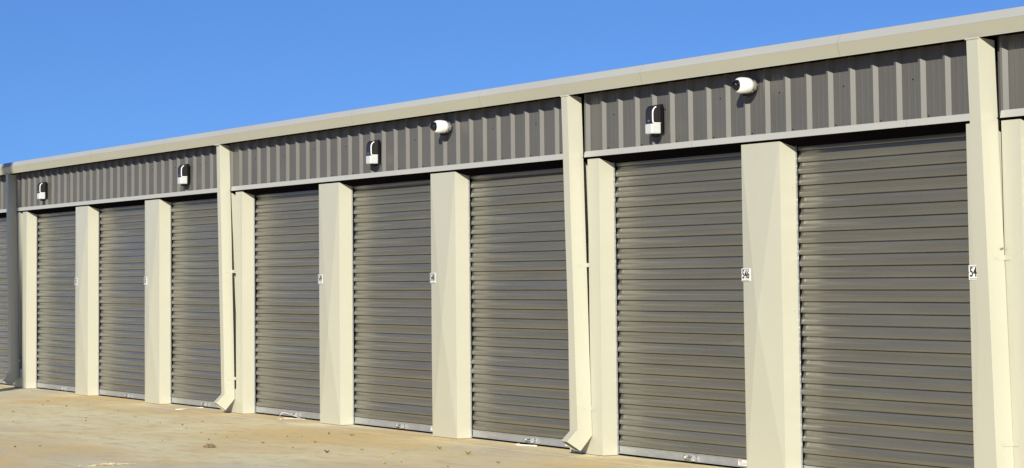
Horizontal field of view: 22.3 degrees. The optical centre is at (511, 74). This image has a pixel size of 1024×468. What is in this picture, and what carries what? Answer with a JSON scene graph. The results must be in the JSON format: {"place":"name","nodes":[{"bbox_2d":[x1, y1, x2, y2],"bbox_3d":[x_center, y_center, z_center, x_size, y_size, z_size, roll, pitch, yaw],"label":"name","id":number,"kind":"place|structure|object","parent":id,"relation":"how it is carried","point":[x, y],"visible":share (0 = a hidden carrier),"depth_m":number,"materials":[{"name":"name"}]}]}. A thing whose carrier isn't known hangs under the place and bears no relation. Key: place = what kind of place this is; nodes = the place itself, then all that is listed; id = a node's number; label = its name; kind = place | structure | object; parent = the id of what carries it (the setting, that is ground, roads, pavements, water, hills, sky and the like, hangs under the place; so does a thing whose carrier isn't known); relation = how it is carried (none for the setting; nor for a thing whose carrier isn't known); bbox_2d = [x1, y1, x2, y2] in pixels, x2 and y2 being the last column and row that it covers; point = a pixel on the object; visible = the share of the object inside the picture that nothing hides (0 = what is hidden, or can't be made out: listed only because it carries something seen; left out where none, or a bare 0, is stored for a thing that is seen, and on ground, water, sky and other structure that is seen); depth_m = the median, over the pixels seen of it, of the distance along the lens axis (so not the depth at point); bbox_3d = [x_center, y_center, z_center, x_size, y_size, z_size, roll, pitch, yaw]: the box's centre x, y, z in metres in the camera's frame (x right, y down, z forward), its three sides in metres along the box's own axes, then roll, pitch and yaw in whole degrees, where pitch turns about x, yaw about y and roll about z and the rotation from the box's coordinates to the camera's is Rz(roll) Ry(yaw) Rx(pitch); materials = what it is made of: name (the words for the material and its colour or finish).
{"place":"outdoors","nodes":[
{"label":"outdoors","id":0,"kind":"place"},
{"bbox_2d":[79,462,135,465],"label":"dry grass","id":1,"kind":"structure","parent":0,"point":[109,464],"depth_m":23.22,"materials":[{"name":"beige plant"}]},
{"bbox_2d":[0,384,725,467],"bbox_3d":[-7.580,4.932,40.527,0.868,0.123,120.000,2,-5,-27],"label":"pavement","id":2,"kind":"structure","parent":0,"point":[556,451],"depth_m":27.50,"materials":[{"name":"concrete"}]},
{"bbox_2d":[203,443,214,446],"bbox_3d":[-2.979,3.644,25.579,0.118,0.042,0.127,2,-5,-27],"label":"dirt clod","id":3,"kind":"object","parent":2,"relation":"on","point":[210,445],"visible":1,"depth_m":25.55,"materials":[{"name":"brown soil"}]},
{"bbox_2d":[278,412,304,419],"bbox_3d":[-2.652,4.018,30.607,0.214,0.060,0.694,2,-5,-27],"label":"cord","id":4,"kind":"object","parent":2,"relation":"on","point":[290,418],"visible":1,"depth_m":30.61,"materials":[{"name":"white plastic"}]},
{"bbox_2d":[0,6,1023,467],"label":"storage building","id":5,"kind":"structure","parent":2,"relation":"on","point":[584,248],"depth_m":23.89,"materials":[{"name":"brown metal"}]},
{"bbox_2d":[0,217,13,385],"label":"roll up door","id":6,"kind":"structure","parent":5,"relation":"in","point":[4,354],"depth_m":41.80,"materials":[{"name":"grey metal"}]},
{"bbox_2d":[37,182,46,200],"bbox_3d":[-7.101,1.757,39.248,0.116,0.288,0.147,2,-5,-27],"label":"wall light","id":7,"kind":"object","parent":5,"relation":"attached to","point":[41,191],"visible":1,"depth_m":39.20,"materials":[{"name":"white plastic"}]},
{"bbox_2d":[36,211,75,392],"bbox_3d":[-6.728,3.377,39.048,0.200,2.736,2.677,2,-5,-27],"label":"roll up door","id":8,"kind":"structure","parent":5,"relation":"in","point":[55,232],"depth_m":39.30,"materials":[{"name":"grey metal"}]},
{"bbox_2d":[97,205,144,400],"bbox_3d":[-5.334,3.151,36.322,0.200,2.736,2.690,2,-5,-27],"label":"roll up door","id":9,"kind":"structure","parent":5,"relation":"in","point":[121,230],"depth_m":36.55,"materials":[{"name":"grey metal"}]},
{"bbox_2d":[178,164,188,185],"bbox_3d":[-4.263,1.297,33.696,0.116,0.288,0.147,2,-5,-27],"label":"wall light","id":10,"kind":"object","parent":5,"relation":"attached to","point":[183,175],"visible":1,"depth_m":33.65,"materials":[{"name":"white plastic"}]},
{"bbox_2d":[170,198,221,409],"bbox_3d":[-3.953,2.927,33.621,0.200,2.736,2.619,2,-5,-27],"label":"roll up door","id":11,"kind":"structure","parent":5,"relation":"in","point":[195,349],"depth_m":33.90,"materials":[{"name":"grey metal"}]},
{"bbox_2d":[253,190,319,420],"bbox_3d":[-2.564,2.702,30.903,0.200,2.736,2.638,2,-5,-27],"label":"roll up door","id":12,"kind":"structure","parent":5,"relation":"in","point":[286,225],"depth_m":31.07,"materials":[{"name":"grey metal"}]},
{"bbox_2d":[318,274,322,283],"bbox_3d":[-2.190,2.330,29.683,0.007,0.106,0.152,1,-5,-22],"label":"number sign","id":13,"kind":"object","parent":5,"relation":"attached to","point":[320,278],"visible":1,"depth_m":29.67,"materials":[{"name":"white plastic"}]},
{"bbox_2d":[366,140,379,165],"bbox_3d":[-1.516,0.851,28.325,0.116,0.288,0.147,2,-5,-27],"label":"wall light","id":14,"kind":"object","parent":5,"relation":"attached to","point":[372,153],"visible":1,"depth_m":28.28,"materials":[{"name":"white plastic"}]},
{"bbox_2d":[352,180,432,433],"bbox_3d":[-1.195,2.480,28.225,0.200,2.736,2.620,2,-5,-27],"label":"roll up door","id":15,"kind":"structure","parent":5,"relation":"in","point":[392,308],"depth_m":28.37,"materials":[{"name":"grey metal"}]},
{"bbox_2d":[430,273,435,282],"bbox_3d":[-0.825,2.109,27.013,0.007,0.106,0.152,1,-5,-22],"label":"number sign","id":16,"kind":"object","parent":5,"relation":"attached to","point":[432,277],"visible":1,"depth_m":27.01,"materials":[{"name":"white plastic"}]},
{"bbox_2d":[430,120,451,135],"bbox_3d":[-0.740,0.543,26.719,0.222,0.159,0.135,2,-5,-27],"label":"security camera","id":17,"kind":"object","parent":5,"relation":"attached to","point":[441,127],"visible":1,"depth_m":26.68,"materials":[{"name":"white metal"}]},
{"bbox_2d":[467,168,569,449],"bbox_3d":[0.170,2.259,25.556,0.200,2.736,2.618,2,-5,-27],"label":"roll up door","id":18,"kind":"structure","parent":5,"relation":"in","point":[519,343],"depth_m":25.68,"materials":[{"name":"grey metal"}]},
{"bbox_2d":[645,104,663,136],"bbox_3d":[1.252,0.403,22.910,0.116,0.288,0.147,2,-5,-27],"label":"wall light","id":19,"kind":"object","parent":5,"relation":"attached to","point":[654,116],"visible":1,"depth_m":22.87,"materials":[{"name":"white plastic"}]},
{"bbox_2d":[613,152,746,467],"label":"roll up door","id":20,"kind":"structure","parent":5,"relation":"in","point":[679,288],"depth_m":22.90,"materials":[{"name":"grey metal"}]},
{"bbox_2d":[731,77,756,96],"bbox_3d":[1.913,0.098,21.530,0.222,0.159,0.135,2,-5,-27],"label":"security camera","id":21,"kind":"object","parent":5,"relation":"attached to","point":[744,85],"visible":1,"depth_m":21.49,"materials":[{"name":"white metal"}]},
{"bbox_2d":[742,268,750,280],"bbox_3d":[1.944,1.660,21.599,0.007,0.106,0.152,1,-5,-22],"label":"number sign","id":22,"kind":"object","parent":5,"relation":"attached to","point":[745,274],"visible":1,"depth_m":21.59,"materials":[{"name":"white plastic"}]},
{"bbox_2d":[794,132,973,467],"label":"roll up door","id":23,"kind":"structure","parent":5,"relation":"in","point":[885,361],"depth_m":20.16,"materials":[{"name":"grey metal"}]},
{"bbox_2d":[969,265,976,279],"bbox_3d":[3.359,1.432,18.845,0.006,0.106,0.152,2,-5,-27],"label":"number sign","id":24,"kind":"object","parent":5,"relation":"attached to","point":[972,272],"visible":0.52,"depth_m":18.87,"materials":[{"name":"white plastic"}]},
{"bbox_2d":[515,443,536,445],"bbox_3d":[0.115,3.608,25.365,0.120,0.014,0.418,2,-5,-27],"label":"cord","id":25,"kind":"object","parent":2,"relation":"on","point":[519,444],"visible":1,"depth_m":25.30,"materials":[{"name":"white plastic"}]},
{"bbox_2d":[0,0,1023,163],"label":"sky","id":26,"kind":"structure","parent":0,"point":[76,75],"materials":[{"name":"blue"}]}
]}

